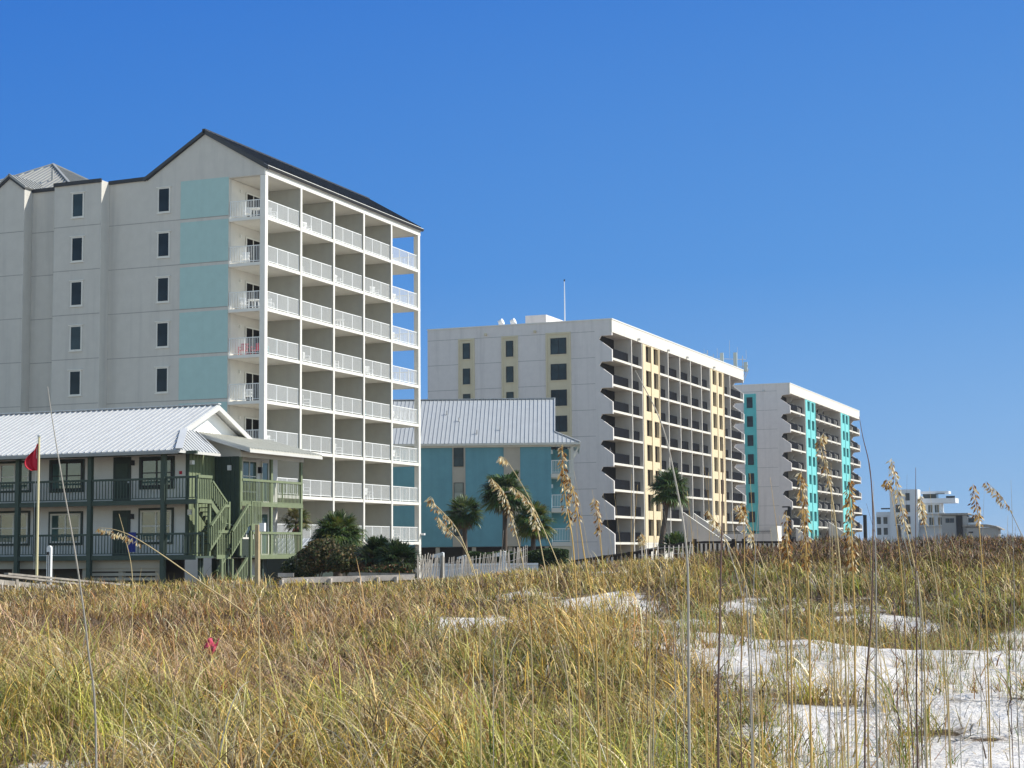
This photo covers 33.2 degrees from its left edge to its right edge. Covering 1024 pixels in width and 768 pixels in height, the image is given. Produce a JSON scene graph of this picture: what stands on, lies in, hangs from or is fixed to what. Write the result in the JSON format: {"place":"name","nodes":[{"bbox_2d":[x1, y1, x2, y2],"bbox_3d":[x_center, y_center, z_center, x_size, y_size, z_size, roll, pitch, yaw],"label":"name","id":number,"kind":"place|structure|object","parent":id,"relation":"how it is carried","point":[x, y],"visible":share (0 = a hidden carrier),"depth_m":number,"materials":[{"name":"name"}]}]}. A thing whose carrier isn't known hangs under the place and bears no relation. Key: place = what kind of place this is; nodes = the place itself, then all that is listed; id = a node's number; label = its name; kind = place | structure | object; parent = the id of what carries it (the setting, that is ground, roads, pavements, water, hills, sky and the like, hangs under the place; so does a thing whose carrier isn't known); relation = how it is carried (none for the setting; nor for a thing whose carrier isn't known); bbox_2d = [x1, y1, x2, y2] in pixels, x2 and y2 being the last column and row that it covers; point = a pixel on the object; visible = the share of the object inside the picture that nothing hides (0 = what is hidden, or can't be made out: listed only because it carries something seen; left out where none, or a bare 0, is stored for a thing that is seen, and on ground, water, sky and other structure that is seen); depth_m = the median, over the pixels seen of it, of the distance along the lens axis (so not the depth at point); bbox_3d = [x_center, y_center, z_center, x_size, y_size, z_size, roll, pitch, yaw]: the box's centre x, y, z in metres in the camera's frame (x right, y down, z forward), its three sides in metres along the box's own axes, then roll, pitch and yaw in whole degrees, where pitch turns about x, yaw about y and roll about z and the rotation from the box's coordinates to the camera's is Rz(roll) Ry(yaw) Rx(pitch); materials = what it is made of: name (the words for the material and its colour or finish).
{"place":"outdoors","nodes":[
{"label":"outdoors","id":0,"kind":"place"},
{"bbox_2d":[0,129,424,584],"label":"apartment tower","id":1,"kind":"structure","parent":0,"point":[123,293],"depth_m":114.58,"materials":[{"name":"paint"}]},
{"bbox_2d":[67,369,82,396],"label":"window","id":2,"kind":"structure","parent":1,"relation":"in","point":[74,375],"depth_m":113.62,"materials":[{"name":"black glass"}]},
{"bbox_2d":[68,324,82,351],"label":"window","id":3,"kind":"structure","parent":1,"relation":"in","point":[75,340],"depth_m":113.93,"materials":[{"name":"grey glass"}]},
{"bbox_2d":[69,279,83,306],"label":"window","id":4,"kind":"structure","parent":1,"relation":"in","point":[76,286],"depth_m":114.21,"materials":[{"name":"black glass"}]},
{"bbox_2d":[70,191,84,218],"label":"window","id":5,"kind":"structure","parent":1,"relation":"in","point":[77,197],"depth_m":114.79,"materials":[{"name":"grey glass"}]},
{"bbox_2d":[70,235,84,262],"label":"window","id":6,"kind":"structure","parent":1,"relation":"in","point":[76,241],"depth_m":114.51,"materials":[{"name":"black glass"}]},
{"bbox_2d":[154,366,169,393],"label":"window","id":7,"kind":"structure","parent":1,"relation":"in","point":[161,387],"depth_m":112.24,"materials":[{"name":"black glass"}]},
{"bbox_2d":[155,320,169,348],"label":"window","id":8,"kind":"structure","parent":1,"relation":"in","point":[162,327],"depth_m":112.52,"materials":[{"name":"black glass"}]},
{"bbox_2d":[155,275,170,303],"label":"window","id":9,"kind":"structure","parent":1,"relation":"in","point":[162,281],"depth_m":112.82,"materials":[{"name":"black glass"}]},
{"bbox_2d":[156,230,170,258],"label":"window","id":10,"kind":"structure","parent":1,"relation":"in","point":[163,237],"depth_m":113.12,"materials":[{"name":"black glass"}]},
{"bbox_2d":[156,186,171,213],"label":"window","id":11,"kind":"structure","parent":1,"relation":"in","point":[164,191],"depth_m":113.40,"materials":[{"name":"black glass"}]},
{"bbox_2d":[245,326,258,353],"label":"sliding door","id":12,"kind":"structure","parent":1,"relation":"in","point":[249,332],"depth_m":113.43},
{"bbox_2d":[245,371,258,400],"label":"sliding door","id":13,"kind":"structure","parent":1,"relation":"in","point":[250,377],"depth_m":113.29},
{"bbox_2d":[245,417,258,437],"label":"sliding door","id":14,"kind":"structure","parent":1,"relation":"in","point":[252,424],"depth_m":112.96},
{"bbox_2d":[245,281,259,307],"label":"sliding door","id":15,"kind":"structure","parent":1,"relation":"in","point":[249,286],"depth_m":113.79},
{"bbox_2d":[246,237,259,261],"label":"sliding door","id":16,"kind":"structure","parent":1,"relation":"in","point":[249,241],"depth_m":114.09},
{"bbox_2d":[267,537,332,584],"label":"pool hut","id":17,"kind":"object","parent":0,"point":[274,566],"visible":0.22,"depth_m":102.99,"materials":[{"name":"metal"}]},
{"bbox_2d":[0,560,1023,767],"bbox_3d":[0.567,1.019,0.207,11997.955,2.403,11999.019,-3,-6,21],"label":"ground","id":18,"kind":"structure","parent":0,"point":[962,705],"depth_m":17.80,"materials":[{"name":"sand"}]},
{"bbox_2d":[34,435,40,582],"bbox_3d":[-15.290,4.152,55.195,0.180,5.011,0.111,0,-6,-1],"label":"flagpole","id":19,"kind":"object","parent":18,"relation":"on","point":[37,519],"visible":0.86,"depth_m":55.20,"materials":[{"name":"beige metal"}]},
{"bbox_2d":[24,444,37,470],"bbox_3d":[-15.508,2.329,55.375,0.422,0.942,0.167,0,-6,-3],"label":"flag","id":20,"kind":"object","parent":19,"relation":"attached to","point":[31,462],"visible":1,"depth_m":55.35,"materials":[{"name":"red fabric"}]},
{"bbox_2d":[48,390,96,767],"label":"sea oat","id":21,"kind":"object","parent":18,"relation":"on","point":[95,718],"visible":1,"depth_m":4.40,"materials":[{"name":"plant"}]},
{"bbox_2d":[0,573,156,590],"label":"boardwalk","id":22,"kind":"structure","parent":18,"relation":"on","point":[17,577],"depth_m":43.86,"materials":[{"name":"grey wood"}]},
{"bbox_2d":[119,515,132,767],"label":"sea oat","id":23,"kind":"object","parent":18,"relation":"on","point":[130,660],"visible":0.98,"depth_m":6.50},
{"bbox_2d":[0,403,322,585],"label":"motel","id":24,"kind":"structure","parent":18,"relation":"on","point":[178,485],"depth_m":85.50,"materials":[{"name":"green wood"}]},
{"bbox_2d":[0,513,27,543],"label":"window","id":25,"kind":"structure","parent":24,"relation":"in","point":[6,519],"depth_m":87.46,"materials":[{"name":"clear glass"}]},
{"bbox_2d":[0,463,28,490],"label":"window","id":26,"kind":"structure","parent":24,"relation":"in","point":[7,471],"depth_m":87.71,"materials":[{"name":"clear glass"}]},
{"bbox_2d":[50,513,80,542],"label":"window","id":27,"kind":"structure","parent":24,"relation":"in","point":[59,523],"depth_m":86.23,"materials":[{"name":"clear glass"}]},
{"bbox_2d":[50,461,81,489],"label":"window","id":28,"kind":"structure","parent":24,"relation":"in","point":[70,470],"depth_m":86.44,"materials":[{"name":"glass"}]},
{"bbox_2d":[112,510,130,555],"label":"door","id":29,"kind":"structure","parent":24,"relation":"in","point":[124,514],"depth_m":84.95,"materials":[{"name":"green wood"}]},
{"bbox_2d":[113,457,130,500],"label":"door","id":30,"kind":"structure","parent":24,"relation":"in","point":[121,465],"depth_m":85.20,"materials":[{"name":"green wood"}]},
{"bbox_2d":[140,510,170,541],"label":"window","id":31,"kind":"structure","parent":24,"relation":"in","point":[149,519],"depth_m":84.35,"materials":[{"name":"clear glass"}]},
{"bbox_2d":[140,458,171,486],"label":"window","id":32,"kind":"structure","parent":24,"relation":"in","point":[150,468],"depth_m":84.60,"materials":[{"name":"glass"}]},
{"bbox_2d":[242,459,256,492],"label":"window","id":33,"kind":"structure","parent":24,"relation":"in","point":[249,467],"depth_m":89.23,"materials":[{"name":"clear glass"}]},
{"bbox_2d":[95,528,260,767],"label":"sea oat","id":34,"kind":"object","parent":18,"relation":"on","point":[117,536],"visible":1,"depth_m":5.00,"materials":[{"name":"plant"}]},
{"bbox_2d":[255,523,265,587],"bbox_3d":[-7.192,5.164,48.962,0.163,2.383,0.442,4,-7,-41],"label":"timber post","id":35,"kind":"object","parent":18,"relation":"on","point":[260,527],"visible":0.82,"depth_m":49.05,"materials":[{"name":"yellow wood"}]},
{"bbox_2d":[278,508,312,554],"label":"palm tree","id":36,"kind":"object","parent":18,"relation":"on","point":[294,525],"visible":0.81,"depth_m":91.84,"materials":[{"name":"green plant"}]},
{"bbox_2d":[280,556,315,577],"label":"shrub","id":37,"kind":"object","parent":18,"relation":"on","point":[289,566],"visible":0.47,"depth_m":78.58,"materials":[{"name":"green plant"}]},
{"bbox_2d":[292,537,339,576],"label":"shrub","id":38,"kind":"object","parent":18,"relation":"on","point":[313,556],"visible":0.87,"depth_m":75.63,"materials":[{"name":"green plant"}]},
{"bbox_2d":[307,509,367,584],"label":"palmetto","id":39,"kind":"object","parent":18,"relation":"on","point":[337,525],"visible":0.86,"depth_m":77.52,"materials":[{"name":"green plant"}]},
{"bbox_2d":[324,543,364,582],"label":"shrub","id":40,"kind":"object","parent":18,"relation":"on","point":[341,559],"visible":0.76,"depth_m":74.53,"materials":[{"name":"green plant"}]},
{"bbox_2d":[278,572,416,586],"bbox_3d":[-5.114,6.525,54.562,4.608,1.049,4.907,0,-6,-9],"label":"timber rail","id":41,"kind":"object","parent":18,"relation":"on","point":[381,576],"visible":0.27,"depth_m":52.93,"materials":[{"name":"grey wood"}]},
{"bbox_2d":[353,534,396,584],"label":"palmetto","id":42,"kind":"object","parent":18,"relation":"on","point":[372,545],"visible":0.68,"depth_m":71.70,"materials":[{"name":"green plant"}]},
{"bbox_2d":[360,563,416,582],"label":"shrub","id":43,"kind":"object","parent":18,"relation":"on","point":[387,568],"visible":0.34,"depth_m":69.85,"materials":[{"name":"green plant"}]},
{"bbox_2d":[368,536,423,570],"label":"palmetto","id":44,"kind":"object","parent":18,"relation":"on","point":[395,550],"visible":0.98,"depth_m":70.63,"materials":[{"name":"green plant"}]},
{"bbox_2d":[417,553,437,580],"bbox_3d":[-2.756,6.091,55.495,0.046,1.266,1.137,-5,-7,36],"label":"sand fence","id":45,"kind":"object","parent":18,"relation":"on","point":[419,572],"visible":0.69,"depth_m":55.43,"materials":[{"name":"grey wood"}]},
{"bbox_2d":[434,517,481,767],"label":"sea oat","id":46,"kind":"object","parent":18,"relation":"on","point":[444,527],"visible":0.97,"depth_m":5.79,"materials":[{"name":"plant"}]},
{"bbox_2d":[442,494,484,554],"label":"palm tree","id":47,"kind":"object","parent":18,"relation":"on","point":[463,520],"visible":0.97,"depth_m":115.52,"materials":[{"name":"green plant"}]},
{"bbox_2d":[424,496,505,767],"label":"sea oat","id":48,"kind":"object","parent":18,"relation":"on","point":[433,505],"visible":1,"depth_m":5.50,"materials":[{"name":"plant"}]},
{"bbox_2d":[421,545,527,578],"bbox_3d":[-1.220,6.371,58.515,0.254,1.738,6.140,-4,-7,35],"label":"sand fence","id":49,"kind":"object","parent":18,"relation":"on","point":[441,563],"visible":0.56,"depth_m":58.74,"materials":[{"name":"grey wood"}]},
{"bbox_2d":[422,563,537,580],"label":"pool wall","id":50,"kind":"structure","parent":18,"relation":"on","point":[533,565],"depth_m":87.82,"materials":[{"name":"white concrete"}]},
{"bbox_2d":[393,398,579,568],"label":"beach house","id":51,"kind":"structure","parent":18,"relation":"on","point":[466,444],"depth_m":137.12,"materials":[{"name":"blue"}]},
{"bbox_2d":[476,470,532,550],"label":"palm tree","id":52,"kind":"object","parent":18,"relation":"on","point":[505,482],"visible":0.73,"depth_m":113.37,"materials":[{"name":"green plant"}]},
{"bbox_2d":[488,478,533,767],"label":"sea oat","id":53,"kind":"object","parent":18,"relation":"on","point":[496,486],"visible":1,"depth_m":5.60,"materials":[{"name":"plant"}]},
{"bbox_2d":[0,531,1023,767],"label":"dune grass","id":54,"kind":"structure","parent":18,"relation":"on","point":[45,669],"depth_m":18.13,"materials":[{"name":"plant"}]},
{"bbox_2d":[465,548,568,570],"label":"hedge","id":55,"kind":"object","parent":18,"relation":"on","point":[533,556],"visible":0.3,"depth_m":107.63,"materials":[{"name":"green plant"}]},
{"bbox_2d":[15,582,1023,767],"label":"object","id":56,"kind":"object","parent":18,"relation":"on","point":[902,741],"visible":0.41,"depth_m":19.09,"materials":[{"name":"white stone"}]},
{"bbox_2d":[511,498,557,550],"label":"palm tree","id":57,"kind":"object","parent":18,"relation":"on","point":[525,529],"visible":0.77,"depth_m":111.47,"materials":[{"name":"green plant"}]},
{"bbox_2d":[509,487,572,767],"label":"sea oat","id":58,"kind":"object","parent":18,"relation":"on","point":[528,503],"visible":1,"depth_m":5.20,"materials":[{"name":"plant"}]},
{"bbox_2d":[496,456,600,767],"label":"sea oat","id":59,"kind":"object","parent":18,"relation":"on","point":[500,460],"visible":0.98,"depth_m":5.40,"materials":[{"name":"plant"}]},
{"bbox_2d":[557,446,580,767],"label":"sea oat","id":60,"kind":"object","parent":18,"relation":"on","point":[561,474],"visible":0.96,"depth_m":4.80,"materials":[{"name":"beige plant"}]},
{"bbox_2d":[561,473,599,767],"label":"sea oat","id":61,"kind":"object","parent":18,"relation":"on","point":[568,481],"visible":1,"depth_m":4.70,"materials":[{"name":"beige plant"}]},
{"bbox_2d":[427,315,746,565],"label":"beachfront hotel","id":62,"kind":"structure","parent":18,"relation":"on","point":[583,373],"depth_m":186.34,"materials":[{"name":"white concrete"}]},
{"bbox_2d":[550,338,565,353],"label":"window","id":63,"kind":"structure","parent":62,"relation":"in","point":[557,345],"depth_m":182.45,"materials":[{"name":"black glass"}]},
{"bbox_2d":[551,363,566,379],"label":"window","id":64,"kind":"structure","parent":62,"relation":"in","point":[558,371],"depth_m":182.14,"materials":[{"name":"black glass"}]},
{"bbox_2d":[551,389,566,405],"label":"window","id":65,"kind":"structure","parent":62,"relation":"in","point":[560,396],"depth_m":181.88,"materials":[{"name":"black glass"}]},
{"bbox_2d":[590,498,607,767],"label":"sea oat","id":66,"kind":"object","parent":18,"relation":"on","point":[596,514],"visible":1,"depth_m":5.40,"materials":[{"name":"beige plant"}]},
{"bbox_2d":[629,485,637,767],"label":"sea oat","id":67,"kind":"object","parent":18,"relation":"on","point":[629,646],"visible":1,"depth_m":4.94,"materials":[{"name":"beige plant"}]},
{"bbox_2d":[636,533,651,767],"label":"sea oat","id":68,"kind":"object","parent":18,"relation":"on","point":[643,542],"visible":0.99,"depth_m":6.00,"materials":[{"name":"plant"}]},
{"bbox_2d":[635,370,690,767],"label":"sea oat","id":69,"kind":"object","parent":18,"relation":"on","point":[688,671],"visible":1,"depth_m":3.40,"materials":[{"name":"plant"}]},
{"bbox_2d":[647,467,690,559],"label":"palm tree","id":70,"kind":"object","parent":18,"relation":"on","point":[667,496],"visible":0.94,"depth_m":139.43,"materials":[{"name":"green plant"}]},
{"bbox_2d":[658,531,691,557],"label":"palmetto","id":71,"kind":"object","parent":18,"relation":"on","point":[674,537],"visible":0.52,"depth_m":131.74,"materials":[{"name":"green plant"}]},
{"bbox_2d":[687,493,706,767],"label":"sea oat","id":72,"kind":"object","parent":18,"relation":"on","point":[702,656],"visible":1,"depth_m":5.30,"materials":[{"name":"beige plant"}]},
{"bbox_2d":[569,539,829,564],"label":"dark boardwalk","id":73,"kind":"structure","parent":18,"relation":"on","point":[650,550],"depth_m":59.95,"materials":[{"name":"brown wood"}]},
{"bbox_2d":[683,512,729,553],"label":"stair wall","id":74,"kind":"structure","parent":18,"relation":"on","point":[703,533],"depth_m":201.84,"materials":[{"name":"white concrete"}]},
{"bbox_2d":[717,463,722,767],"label":"sea oat","id":75,"kind":"object","parent":18,"relation":"on","point":[718,680],"visible":1,"depth_m":3.60,"materials":[{"name":"plant"}]},
{"bbox_2d":[703,509,760,767],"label":"sea oat","id":76,"kind":"object","parent":18,"relation":"on","point":[712,522],"visible":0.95,"depth_m":5.20,"materials":[{"name":"plant"}]},
{"bbox_2d":[715,513,752,767],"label":"sea oat","id":77,"kind":"object","parent":18,"relation":"on","point":[745,587],"visible":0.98,"depth_m":4.66,"materials":[{"name":"plant"}]},
{"bbox_2d":[738,502,749,751],"bbox_3d":[0.750,1.282,5.439,0.043,1.808,0.097,-1,-6,4],"label":"sea oat","id":78,"kind":"object","parent":18,"relation":"on","point":[744,510],"visible":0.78,"depth_m":5.50,"materials":[{"name":"plant"}]},
{"bbox_2d":[750,486,759,767],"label":"sea oat","id":79,"kind":"object","parent":18,"relation":"on","point":[751,603],"visible":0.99,"depth_m":4.78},
{"bbox_2d":[750,482,762,767],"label":"sea oat","id":80,"kind":"object","parent":18,"relation":"on","point":[759,649],"visible":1,"depth_m":5.12,"materials":[{"name":"beige plant"}]},
{"bbox_2d":[733,506,783,767],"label":"sea oat","id":81,"kind":"object","parent":18,"relation":"on","point":[750,535],"visible":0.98,"depth_m":5.30,"materials":[{"name":"plant"}]},
{"bbox_2d":[770,479,788,767],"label":"sea oat","id":82,"kind":"object","parent":18,"relation":"on","point":[785,644],"visible":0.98,"depth_m":5.27,"materials":[{"name":"beige plant"}]},
{"bbox_2d":[778,513,793,767],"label":"sea oat","id":83,"kind":"object","parent":18,"relation":"on","point":[786,535],"visible":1,"depth_m":4.40,"materials":[{"name":"plant"}]},
{"bbox_2d":[734,383,862,544],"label":"turquoise hotel","id":84,"kind":"structure","parent":18,"relation":"on","point":[783,427],"depth_m":251.79,"materials":[{"name":"white concrete"}]},
{"bbox_2d":[795,473,812,767],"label":"sea oat","id":85,"kind":"object","parent":18,"relation":"on","point":[806,558],"visible":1,"depth_m":4.20,"materials":[{"name":"plant"}]},
{"bbox_2d":[814,433,848,767],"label":"sea oat","id":86,"kind":"object","parent":18,"relation":"on","point":[824,440],"visible":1,"depth_m":4.60,"materials":[{"name":"plant"}]},
{"bbox_2d":[830,471,835,767],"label":"sea oat","id":87,"kind":"object","parent":18,"relation":"on","point":[834,650],"visible":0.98,"depth_m":5.05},
{"bbox_2d":[654,531,1023,574],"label":"dune scrub","id":88,"kind":"object","parent":18,"relation":"on","point":[988,542],"visible":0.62,"depth_m":39.75,"materials":[{"name":"brown plant"}]},
{"bbox_2d":[842,480,858,767],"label":"sea oat","id":89,"kind":"object","parent":18,"relation":"on","point":[849,540],"visible":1,"depth_m":4.20,"materials":[{"name":"plant"}]},
{"bbox_2d":[859,417,873,767],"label":"sea oat","id":90,"kind":"object","parent":18,"relation":"on","point":[871,612],"visible":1,"depth_m":4.40,"materials":[{"name":"plant"}]},
{"bbox_2d":[868,463,877,767],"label":"sea oat","id":91,"kind":"object","parent":18,"relation":"on","point":[876,642],"visible":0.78,"depth_m":4.50,"materials":[{"name":"plant"}]},
{"bbox_2d":[866,504,899,767],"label":"sea oat","id":92,"kind":"object","parent":18,"relation":"on","point":[895,653],"visible":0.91,"depth_m":4.64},
{"bbox_2d":[880,480,909,767],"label":"sea oat","id":93,"kind":"object","parent":18,"relation":"on","point":[883,485],"visible":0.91,"depth_m":5.60,"materials":[{"name":"plant"}]},
{"bbox_2d":[886,485,925,767],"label":"sea oat","id":94,"kind":"object","parent":18,"relation":"on","point":[921,644],"visible":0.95,"depth_m":4.71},
{"bbox_2d":[886,459,927,767],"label":"sea oat","id":95,"kind":"object","parent":18,"relation":"on","point":[893,471],"visible":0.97,"depth_m":4.80,"materials":[{"name":"plant"}]},
{"bbox_2d":[915,468,918,767],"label":"sea oat","id":96,"kind":"object","parent":18,"relation":"on","point":[916,634],"visible":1,"depth_m":4.60,"materials":[{"name":"plant"}]},
{"bbox_2d":[876,489,958,551],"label":"condominium","id":97,"kind":"structure","parent":18,"relation":"on","point":[886,523],"depth_m":397.79,"materials":[{"name":"white concrete"}]},
{"bbox_2d":[916,495,950,767],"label":"sea oat","id":98,"kind":"object","parent":18,"relation":"on","point":[919,500],"visible":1,"depth_m":5.20,"materials":[{"name":"plant"}]},
{"bbox_2d":[967,485,991,767],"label":"sea oat","id":99,"kind":"object","parent":18,"relation":"on","point":[979,507],"visible":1,"depth_m":5.00,"materials":[{"name":"plant"}]},
{"bbox_2d":[1004,524,1010,767],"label":"sea oat","id":100,"kind":"object","parent":18,"relation":"on","point":[1006,656],"visible":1,"depth_m":7.16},
{"bbox_2d":[1011,492,1019,767],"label":"sea oat","id":101,"kind":"object","parent":18,"relation":"on","point":[1015,652],"visible":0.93,"depth_m":6.06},
{"bbox_2d":[0,0,1023,547],"label":"sky","id":102,"kind":"structure","parent":0,"point":[829,192],"materials":[{"name":"blue"}]},
{"bbox_2d":[723,526,781,549],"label":"deck wall","id":103,"kind":"structure","parent":0,"point":[765,534],"depth_m":209.04,"materials":[{"name":"white concrete"}]},
{"bbox_2d":[939,513,980,547],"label":"curved roof house","id":104,"kind":"structure","parent":0,"point":[953,523],"depth_m":388.97,"materials":[{"name":"concrete"}]},
{"bbox_2d":[963,524,1004,551],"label":"beach house","id":105,"kind":"structure","parent":0,"point":[991,530],"depth_m":383.80,"materials":[{"name":"grey wood"}]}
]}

